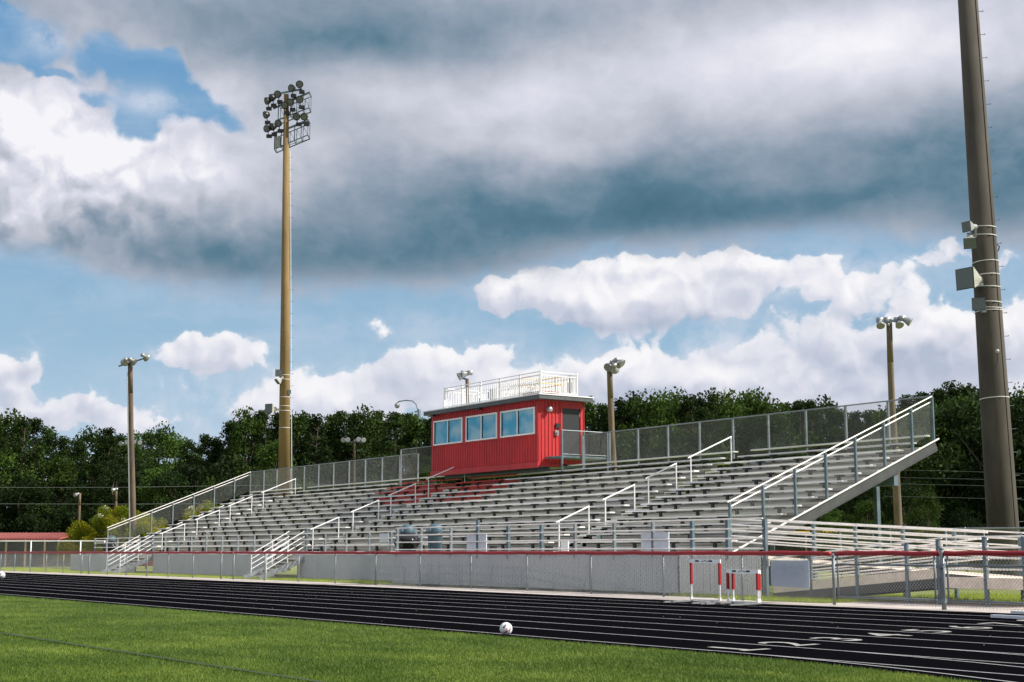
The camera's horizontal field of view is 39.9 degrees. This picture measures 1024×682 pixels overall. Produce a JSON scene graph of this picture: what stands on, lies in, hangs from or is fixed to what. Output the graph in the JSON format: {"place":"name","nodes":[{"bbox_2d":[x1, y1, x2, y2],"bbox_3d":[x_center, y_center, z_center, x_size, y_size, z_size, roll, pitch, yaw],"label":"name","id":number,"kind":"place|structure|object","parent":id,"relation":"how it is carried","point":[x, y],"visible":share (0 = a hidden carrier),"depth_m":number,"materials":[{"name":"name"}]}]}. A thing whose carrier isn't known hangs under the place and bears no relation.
{"place":"outdoors","nodes":[
{"label":"outdoors","id":0,"kind":"place"},
{"bbox_2d":[0,595,985,681],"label":"turf field","id":1,"kind":"structure","parent":0,"point":[22,614],"depth_m":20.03,"materials":[{"name":"green plant"}]},
{"bbox_2d":[0,632,323,681],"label":"turf seam","id":2,"kind":"object","parent":1,"relation":"on","point":[174,659],"depth_m":16.31,"materials":[{"name":"green"}]},
{"bbox_2d":[0,572,1023,681],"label":"running track","id":3,"kind":"structure","parent":0,"point":[958,645],"depth_m":26.05,"materials":[{"name":"rubber"}]},
{"bbox_2d":[663,559,722,603],"bbox_3d":[4.168,5.553,32.611,1.004,0.988,1.095,6,-10,-35],"label":"hurdle","id":4,"kind":"object","parent":3,"relation":"on","point":[692,561],"visible":0.98,"depth_m":32.83,"materials":[{"name":"white"}]},
{"bbox_2d":[700,569,760,605],"bbox_3d":[4.864,5.505,31.543,1.004,0.768,1.075,6,-10,-35],"label":"hurdle","id":5,"kind":"object","parent":3,"relation":"on","point":[743,571],"visible":1,"depth_m":31.70,"materials":[{"name":"white"}]},
{"bbox_2d":[0,0,1023,499],"label":"sky","id":6,"kind":"structure","parent":0,"point":[696,195],"materials":[{"name":"blue"}]},
{"bbox_2d":[5,560,1019,661],"bbox_3d":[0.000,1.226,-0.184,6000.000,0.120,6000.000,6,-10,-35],"label":"ground","id":7,"kind":"structure","parent":0,"point":[288,572],"depth_m":45.27,"materials":[{"name":"green plant"}]},
{"bbox_2d":[0,444,37,532],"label":"broadleaf tree","id":8,"kind":"object","parent":7,"relation":"on","point":[5,459],"visible":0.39,"depth_m":196.43,"materials":[{"name":"green plant"}]},
{"bbox_2d":[0,417,39,523],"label":"pine tree","id":9,"kind":"object","parent":7,"relation":"on","point":[21,438],"visible":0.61,"depth_m":198.00,"materials":[{"name":"green plant"}]},
{"bbox_2d":[0,408,46,523],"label":"broadleaf tree","id":10,"kind":"object","parent":7,"relation":"on","point":[7,422],"visible":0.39,"depth_m":199.21,"materials":[{"name":"green plant"}]},
{"bbox_2d":[0,477,61,537],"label":"understory tree","id":11,"kind":"object","parent":7,"relation":"on","point":[25,522],"visible":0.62,"depth_m":188.53,"materials":[{"name":"green plant"}]},
{"bbox_2d":[13,417,52,512],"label":"pine tree","id":12,"kind":"object","parent":7,"relation":"on","point":[36,425],"visible":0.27,"depth_m":205.24,"materials":[{"name":"green plant"}]},
{"bbox_2d":[0,533,78,566],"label":"dugout","id":13,"kind":"object","parent":7,"relation":"on","point":[25,547],"visible":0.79,"depth_m":116.81,"materials":[{"name":"red metal"}]},
{"bbox_2d":[11,486,73,537],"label":"understory tree","id":14,"kind":"object","parent":7,"relation":"on","point":[36,526],"visible":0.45,"depth_m":188.96,"materials":[{"name":"green plant"}]},
{"bbox_2d":[36,425,67,519],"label":"pine tree","id":15,"kind":"object","parent":7,"relation":"on","point":[49,435],"visible":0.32,"depth_m":210.76,"materials":[{"name":"green plant"}]},
{"bbox_2d":[0,540,104,567],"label":"dugout fence","id":16,"kind":"object","parent":7,"relation":"on","point":[53,541],"visible":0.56,"depth_m":101.05,"materials":[{"name":"metal"}]},
{"bbox_2d":[13,455,96,537],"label":"broadleaf tree","id":17,"kind":"object","parent":7,"relation":"on","point":[65,469],"visible":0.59,"depth_m":193.37,"materials":[{"name":"green plant"}]},
{"bbox_2d":[34,467,96,537],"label":"understory tree","id":18,"kind":"object","parent":7,"relation":"on","point":[79,478],"visible":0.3,"depth_m":193.58,"materials":[{"name":"green plant"}]},
{"bbox_2d":[67,438,90,517],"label":"pine tree","id":19,"kind":"object","parent":7,"relation":"on","point":[79,446],"visible":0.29,"depth_m":200.49,"materials":[{"name":"green plant"}]},
{"bbox_2d":[45,425,118,518],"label":"broadleaf tree","id":20,"kind":"object","parent":7,"relation":"on","point":[88,437],"visible":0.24,"depth_m":202.77,"materials":[{"name":"green plant"}]},
{"bbox_2d":[86,427,120,530],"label":"pine tree","id":21,"kind":"object","parent":7,"relation":"on","point":[107,439],"visible":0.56,"depth_m":197.37,"materials":[{"name":"green plant"}]},
{"bbox_2d":[59,456,149,537],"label":"understory tree","id":22,"kind":"object","parent":7,"relation":"on","point":[120,471],"visible":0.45,"depth_m":181.85,"materials":[{"name":"green plant"}]},
{"bbox_2d":[70,505,154,553],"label":"flowering shrub","id":23,"kind":"object","parent":7,"relation":"on","point":[105,518],"visible":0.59,"depth_m":103.05,"materials":[{"name":"green plant"}]},
{"bbox_2d":[93,454,169,515],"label":"understory tree","id":24,"kind":"object","parent":7,"relation":"on","point":[139,505],"visible":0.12,"depth_m":186.73,"materials":[{"name":"green plant"}]},
{"bbox_2d":[118,353,149,568],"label":"lamp pole","id":25,"kind":"object","parent":7,"relation":"on","point":[130,362],"visible":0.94,"depth_m":99.84,"materials":[{"name":"brown metal"}]},
{"bbox_2d":[121,513,170,568],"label":"flowering shrub","id":26,"kind":"object","parent":7,"relation":"on","point":[145,525],"visible":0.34,"depth_m":100.41,"materials":[{"name":"yellow plant"}]},
{"bbox_2d":[134,432,158,512],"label":"pine tree","id":27,"kind":"object","parent":7,"relation":"on","point":[148,438],"visible":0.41,"depth_m":200.20,"materials":[{"name":"green plant"}]},
{"bbox_2d":[126,465,188,542],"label":"broadleaf tree","id":28,"kind":"object","parent":7,"relation":"on","point":[144,496],"visible":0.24,"depth_m":181.53,"materials":[{"name":"green plant"}]},
{"bbox_2d":[123,421,192,508],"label":"broadleaf tree","id":29,"kind":"object","parent":7,"relation":"on","point":[161,434],"visible":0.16,"depth_m":212.50,"materials":[{"name":"green plant"}]},
{"bbox_2d":[137,462,208,548],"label":"understory tree","id":30,"kind":"object","parent":7,"relation":"on","point":[171,481],"visible":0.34,"depth_m":180.63,"materials":[{"name":"green plant"}]},
{"bbox_2d":[146,432,204,517],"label":"broadleaf tree","id":31,"kind":"object","parent":7,"relation":"on","point":[171,446],"visible":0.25,"depth_m":206.99,"materials":[{"name":"green plant"}]},
{"bbox_2d":[174,439,205,516],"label":"pine tree","id":32,"kind":"object","parent":7,"relation":"on","point":[184,455],"visible":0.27,"depth_m":201.31,"materials":[{"name":"green plant"}]},
{"bbox_2d":[165,461,234,541],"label":"understory tree","id":33,"kind":"object","parent":7,"relation":"on","point":[196,471],"visible":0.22,"depth_m":184.04,"materials":[{"name":"green plant"}]},
{"bbox_2d":[189,433,217,500],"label":"pine tree","id":34,"kind":"object","parent":7,"relation":"on","point":[205,440],"visible":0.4,"depth_m":200.22,"materials":[{"name":"green plant"}]},
{"bbox_2d":[179,454,268,549],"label":"understory tree","id":35,"kind":"object","parent":7,"relation":"on","point":[220,467],"visible":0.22,"depth_m":180.82,"materials":[{"name":"green plant"}]},
{"bbox_2d":[213,420,246,497],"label":"pine tree","id":36,"kind":"object","parent":7,"relation":"on","point":[226,434],"visible":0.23,"depth_m":199.34,"materials":[{"name":"green plant"}]},
{"bbox_2d":[215,405,277,536],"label":"broadleaf tree","id":37,"kind":"object","parent":7,"relation":"on","point":[242,431],"visible":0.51,"depth_m":196.75,"materials":[{"name":"green plant"}]},
{"bbox_2d":[244,408,273,499],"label":"pine tree","id":38,"kind":"object","parent":7,"relation":"on","point":[263,416],"visible":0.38,"depth_m":198.10,"materials":[{"name":"green plant"}]},
{"bbox_2d":[236,439,314,535],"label":"broadleaf tree","id":39,"kind":"object","parent":7,"relation":"on","point":[273,450],"visible":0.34,"depth_m":180.34,"materials":[{"name":"green plant"}]},
{"bbox_2d":[252,410,314,497],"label":"broadleaf tree","id":40,"kind":"object","parent":7,"relation":"on","point":[298,425],"visible":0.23,"depth_m":199.42,"materials":[{"name":"green plant"}]},
{"bbox_2d":[263,80,311,569],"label":"floodlight pole","id":41,"kind":"object","parent":7,"relation":"on","point":[282,373],"visible":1,"depth_m":91.78,"materials":[{"name":"brown concrete"}]},
{"bbox_2d":[293,413,338,493],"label":"pine tree","id":42,"kind":"object","parent":7,"relation":"on","point":[316,422],"visible":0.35,"depth_m":195.60,"materials":[{"name":"green plant"}]},
{"bbox_2d":[319,414,347,471],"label":"pine tree","id":43,"kind":"object","parent":7,"relation":"on","point":[331,429],"visible":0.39,"depth_m":202.78,"materials":[{"name":"green plant"}]},
{"bbox_2d":[307,462,366,549],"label":"understory tree","id":44,"kind":"object","parent":7,"relation":"on","point":[336,478],"visible":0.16,"depth_m":183.34,"materials":[{"name":"green plant"}]},
{"bbox_2d":[321,410,355,473],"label":"pine tree","id":45,"kind":"object","parent":7,"relation":"on","point":[339,419],"visible":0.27,"depth_m":202.98,"materials":[{"name":"green plant"}]},
{"bbox_2d":[331,413,369,535],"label":"pine tree","id":46,"kind":"object","parent":7,"relation":"on","point":[354,430],"visible":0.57,"depth_m":200.31,"materials":[{"name":"green plant"}]},
{"bbox_2d":[331,403,390,523],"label":"broadleaf tree","id":47,"kind":"object","parent":7,"relation":"on","point":[366,421],"visible":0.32,"depth_m":200.83,"materials":[{"name":"green plant"}]},
{"bbox_2d":[361,410,392,487],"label":"pine tree","id":48,"kind":"object","parent":7,"relation":"on","point":[381,414],"visible":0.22,"depth_m":205.00,"materials":[{"name":"green plant"}]},
{"bbox_2d":[372,411,411,516],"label":"pine tree","id":49,"kind":"object","parent":7,"relation":"on","point":[395,419],"visible":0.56,"depth_m":194.11,"materials":[{"name":"green plant"}]},
{"bbox_2d":[378,411,431,485],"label":"broadleaf tree","id":50,"kind":"object","parent":7,"relation":"on","point":[416,425],"visible":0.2,"depth_m":202.77,"materials":[{"name":"green plant"}]},
{"bbox_2d":[388,463,456,547],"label":"broadleaf tree","id":51,"kind":"object","parent":7,"relation":"on","point":[422,473],"visible":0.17,"depth_m":176.10,"materials":[{"name":"green plant"}]},
{"bbox_2d":[416,416,446,504],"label":"pine tree","id":52,"kind":"object","parent":7,"relation":"on","point":[424,433],"visible":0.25,"depth_m":195.22,"materials":[{"name":"green plant"}]},
{"bbox_2d":[1,567,1023,602],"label":"grass","id":53,"kind":"structure","parent":7,"relation":"on","point":[1015,597],"depth_m":37.24,"materials":[{"name":"green plant"}]},
{"bbox_2d":[70,395,1023,605],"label":"grandstand","id":54,"kind":"object","parent":7,"relation":"on","point":[311,532],"visible":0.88,"depth_m":49.95,"materials":[{"name":"grey metal"}]},
{"bbox_2d":[394,524,419,550],"bbox_3d":[-3.939,7.490,52.912,1.011,1.200,1.006,0,-9,0],"label":"trash bin","id":55,"kind":"object","parent":54,"relation":"on","point":[408,539],"visible":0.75,"depth_m":52.64,"materials":[{"name":"grey plastic"}]},
{"bbox_2d":[426,524,442,550],"bbox_3d":[-2.800,7.248,51.295,0.595,1.200,0.590,6,-10,-34],"label":"trash bin","id":56,"kind":"object","parent":54,"relation":"on","point":[434,537],"visible":0.69,"depth_m":51.09,"materials":[{"name":"blue plastic"}]},
{"bbox_2d":[423,393,593,478],"bbox_3d":[-0.367,4.581,65.558,2.980,3.260,9.800,6,-10,-34],"label":"press box","id":57,"kind":"object","parent":54,"relation":"on","point":[515,435],"visible":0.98,"depth_m":63.36,"materials":[{"name":"red metal"}]},
{"bbox_2d":[433,417,462,445],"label":"window","id":58,"kind":"structure","parent":57,"relation":"in","point":[448,431],"depth_m":67.40,"materials":[{"name":"blue glass"}]},
{"bbox_2d":[465,412,496,441],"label":"window","id":59,"kind":"structure","parent":57,"relation":"in","point":[482,426],"depth_m":65.02,"materials":[{"name":"blue glass"}]},
{"bbox_2d":[444,370,577,407],"bbox_3d":[-0.184,2.353,65.130,2.030,1.020,8.010,6,-10,-34],"label":"roof railing","id":60,"kind":"object","parent":57,"relation":"on","point":[510,392],"visible":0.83,"depth_m":63.89,"materials":[{"name":"white metal"}]},
{"bbox_2d":[500,407,534,437],"bbox_3d":[0.259,3.629,62.674,0.100,1.190,2.670,6,-10,-34],"label":"window","id":61,"kind":"structure","parent":57,"relation":"in","point":[517,422],"depth_m":62.63,"materials":[{"name":"blue glass"}]},
{"bbox_2d":[562,408,579,455],"bbox_3d":[2.605,4.069,62.338,1.000,2.160,0.070,6,-10,-34],"label":"door","id":62,"kind":"structure","parent":57,"relation":"in","point":[570,417],"depth_m":62.34,"materials":[{"name":"black metal"}]},
{"bbox_2d":[641,532,669,550],"bbox_3d":[4.025,5.715,39.643,0.026,0.680,1.200,6,-10,-34],"label":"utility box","id":63,"kind":"object","parent":54,"relation":"attached to","point":[656,543],"visible":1,"depth_m":39.60,"materials":[{"name":"grey metal"}]},
{"bbox_2d":[585,403,623,464],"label":"pine tree","id":64,"kind":"object","parent":7,"relation":"on","point":[602,409],"visible":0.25,"depth_m":193.28,"materials":[{"name":"green plant"}]},
{"bbox_2d":[604,358,624,535],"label":"lamp pole","id":65,"kind":"object","parent":7,"relation":"on","point":[613,366],"visible":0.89,"depth_m":74.85,"materials":[{"name":"wood"},{"name":"glass"},{"name":"grey metal"}]},
{"bbox_2d":[597,397,639,460],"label":"pine tree","id":66,"kind":"object","parent":7,"relation":"on","point":[620,413],"visible":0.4,"depth_m":191.66,"materials":[{"name":"green plant"}]},
{"bbox_2d":[602,388,688,464],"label":"broadleaf tree","id":67,"kind":"object","parent":7,"relation":"on","point":[655,411],"visible":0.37,"depth_m":189.97,"materials":[{"name":"green plant"}]},
{"bbox_2d":[605,432,719,543],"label":"understory tree","id":68,"kind":"object","parent":7,"relation":"on","point":[672,439],"visible":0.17,"depth_m":175.33,"materials":[{"name":"green plant"}]},
{"bbox_2d":[632,387,702,462],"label":"broadleaf tree","id":69,"kind":"object","parent":7,"relation":"on","point":[668,403],"visible":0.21,"depth_m":193.77,"materials":[{"name":"green plant"}]},
{"bbox_2d":[630,386,721,464],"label":"broadleaf tree","id":70,"kind":"object","parent":7,"relation":"on","point":[679,397],"visible":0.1,"depth_m":196.01,"materials":[{"name":"green plant"}]},
{"bbox_2d":[671,394,709,468],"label":"pine tree","id":71,"kind":"object","parent":7,"relation":"on","point":[687,405],"visible":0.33,"depth_m":191.67,"materials":[{"name":"green plant"}]},
{"bbox_2d":[684,392,723,477],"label":"pine tree","id":72,"kind":"object","parent":7,"relation":"on","point":[702,410],"visible":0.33,"depth_m":196.36,"materials":[{"name":"green plant"}]},
{"bbox_2d":[698,388,775,479],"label":"broadleaf tree","id":73,"kind":"object","parent":7,"relation":"on","point":[732,409],"visible":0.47,"depth_m":185.16,"materials":[{"name":"green plant"}]},
{"bbox_2d":[713,386,781,481],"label":"broadleaf tree","id":74,"kind":"object","parent":7,"relation":"on","point":[752,402],"visible":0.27,"depth_m":186.99,"materials":[{"name":"green plant"}]},
{"bbox_2d":[725,438,825,556],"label":"understory tree","id":75,"kind":"object","parent":7,"relation":"on","point":[765,457],"visible":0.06,"depth_m":165.86,"materials":[{"name":"green plant"}]},
{"bbox_2d":[737,396,817,474],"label":"broadleaf tree","id":76,"kind":"object","parent":7,"relation":"on","point":[800,440],"visible":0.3,"depth_m":184.55,"materials":[{"name":"green plant"}]},
{"bbox_2d":[739,433,833,559],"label":"understory tree","id":77,"kind":"object","parent":7,"relation":"on","point":[786,442],"visible":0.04,"depth_m":170.69,"materials":[{"name":"green plant"}]},
{"bbox_2d":[787,399,817,460],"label":"pine tree","id":78,"kind":"object","parent":7,"relation":"on","point":[799,405],"visible":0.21,"depth_m":185.80,"materials":[{"name":"green plant"}]},
{"bbox_2d":[795,398,833,459],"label":"pine tree","id":79,"kind":"object","parent":7,"relation":"on","point":[810,404],"visible":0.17,"depth_m":192.70,"materials":[{"name":"green plant"}]},
{"bbox_2d":[802,394,850,477],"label":"broadleaf tree","id":80,"kind":"object","parent":7,"relation":"on","point":[828,404],"visible":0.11,"depth_m":195.37,"materials":[{"name":"green plant"}]},
{"bbox_2d":[817,508,857,561],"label":"broadleaf tree","id":81,"kind":"object","parent":7,"relation":"on","point":[829,515],"visible":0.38,"depth_m":96.04,"materials":[{"name":"green plant"}]},
{"bbox_2d":[825,408,862,477],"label":"pine tree","id":82,"kind":"object","parent":7,"relation":"on","point":[835,430],"visible":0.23,"depth_m":194.49,"materials":[{"name":"green plant"}]},
{"bbox_2d":[834,410,867,508],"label":"pine tree","id":83,"kind":"object","parent":7,"relation":"on","point":[853,421],"visible":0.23,"depth_m":180.22,"materials":[{"name":"green plant"}]},
{"bbox_2d":[843,499,894,562],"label":"broadleaf tree","id":84,"kind":"object","parent":7,"relation":"on","point":[861,509],"visible":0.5,"depth_m":92.05,"materials":[{"name":"green plant"}]},
{"bbox_2d":[829,467,924,562],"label":"broadleaf tree","id":85,"kind":"object","parent":7,"relation":"on","point":[866,494],"visible":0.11,"depth_m":120.42,"materials":[{"name":"green plant"}]},
{"bbox_2d":[876,316,912,562],"bbox_3d":[16.803,4.695,61.894,1.601,11.446,2.321,0,-9,3],"label":"lamp pole","id":86,"kind":"object","parent":7,"relation":"on","point":[899,324],"visible":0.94,"depth_m":61.87,"materials":[{"name":"wood"},{"name":"glass"},{"name":"grey metal"}]},
{"bbox_2d":[880,478,943,567],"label":"broadleaf tree","id":87,"kind":"object","parent":7,"relation":"on","point":[889,494],"visible":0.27,"depth_m":99.86,"materials":[{"name":"green plant"}]},
{"bbox_2d":[863,422,960,532],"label":"broadleaf tree","id":88,"kind":"object","parent":7,"relation":"on","point":[934,459],"visible":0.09,"depth_m":125.16,"materials":[{"name":"green plant"}]},
{"bbox_2d":[863,422,961,563],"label":"broadleaf tree","id":89,"kind":"object","parent":7,"relation":"on","point":[920,484],"visible":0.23,"depth_m":125.14,"materials":[{"name":"green plant"}]},
{"bbox_2d":[866,398,981,545],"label":"broadleaf tree","id":90,"kind":"object","parent":7,"relation":"on","point":[936,418],"visible":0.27,"depth_m":126.97,"materials":[{"name":"green plant"}]},
{"bbox_2d":[902,490,949,568],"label":"broadleaf tree","id":91,"kind":"object","parent":7,"relation":"on","point":[926,502],"visible":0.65,"depth_m":95.13,"materials":[{"name":"green plant"}]},
{"bbox_2d":[839,527,1023,577],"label":"bleachers","id":92,"kind":"object","parent":7,"relation":"on","point":[976,528],"visible":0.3,"depth_m":46.57,"materials":[{"name":"metal"}]},
{"bbox_2d":[924,393,983,523],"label":"broadleaf tree","id":93,"kind":"object","parent":7,"relation":"on","point":[948,404],"visible":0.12,"depth_m":127.51,"materials":[{"name":"green plant"}]},
{"bbox_2d":[938,507,987,567],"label":"broadleaf tree","id":94,"kind":"object","parent":7,"relation":"on","point":[966,516],"visible":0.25,"depth_m":104.83,"materials":[{"name":"green plant"}]},
{"bbox_2d":[905,390,1023,564],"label":"understory tree","id":95,"kind":"object","parent":7,"relation":"on","point":[958,423],"visible":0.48,"depth_m":120.60,"materials":[{"name":"green plant"}]},
{"bbox_2d":[940,460,1023,550],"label":"broadleaf tree","id":96,"kind":"object","parent":7,"relation":"on","point":[978,478],"visible":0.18,"depth_m":117.33,"materials":[{"name":"green plant"}]},
{"bbox_2d":[955,0,1022,575],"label":"floodlight pole","id":97,"kind":"object","parent":7,"relation":"on","point":[981,276],"visible":1,"depth_m":48.63,"materials":[{"name":"concrete"}]},
{"bbox_2d":[968,396,1023,535],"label":"understory tree","id":98,"kind":"object","parent":7,"relation":"on","point":[1014,422],"visible":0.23,"depth_m":117.27,"materials":[{"name":"green plant"}]},
{"bbox_2d":[7,571,1023,612],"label":"path","id":99,"kind":"structure","parent":0,"point":[962,608],"depth_m":36.37,"materials":[{"name":"concrete"}]},
{"bbox_2d":[0,551,835,604],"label":"track fence","id":100,"kind":"object","parent":99,"relation":"on","point":[709,553],"visible":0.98,"depth_m":43.05,"materials":[{"name":"metal"}]},
{"bbox_2d":[771,560,809,587],"bbox_3d":[6.462,5.420,32.777,0.012,0.630,1.327,5,-10,-30],"label":"fence sign","id":101,"kind":"object","parent":100,"relation":"attached to","point":[779,565],"visible":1,"depth_m":32.75,"materials":[{"name":"grey metal"}]},
{"bbox_2d":[936,547,946,609],"bbox_3d":[8.761,4.839,28.693,0.164,1.270,0.180,6,-10,-35],"label":"gate post","id":102,"kind":"object","parent":99,"relation":"on","point":[942,567],"visible":0.93,"depth_m":28.66,"materials":[{"name":"metal"}]},
{"bbox_2d":[834,551,938,606],"bbox_3d":[7.968,5.048,30.063,0.126,1.145,3.048,5,-10,-30],"label":"gate leaf","id":103,"kind":"object","parent":102,"relation":"attached to","point":[837,554],"visible":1,"depth_m":29.99,"materials":[{"name":"metal"}]},
{"bbox_2d":[943,550,1023,610],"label":"gate leaf","id":104,"kind":"object","parent":102,"relation":"attached to","point":[983,553],"visible":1,"depth_m":27.79,"materials":[{"name":"metal"}]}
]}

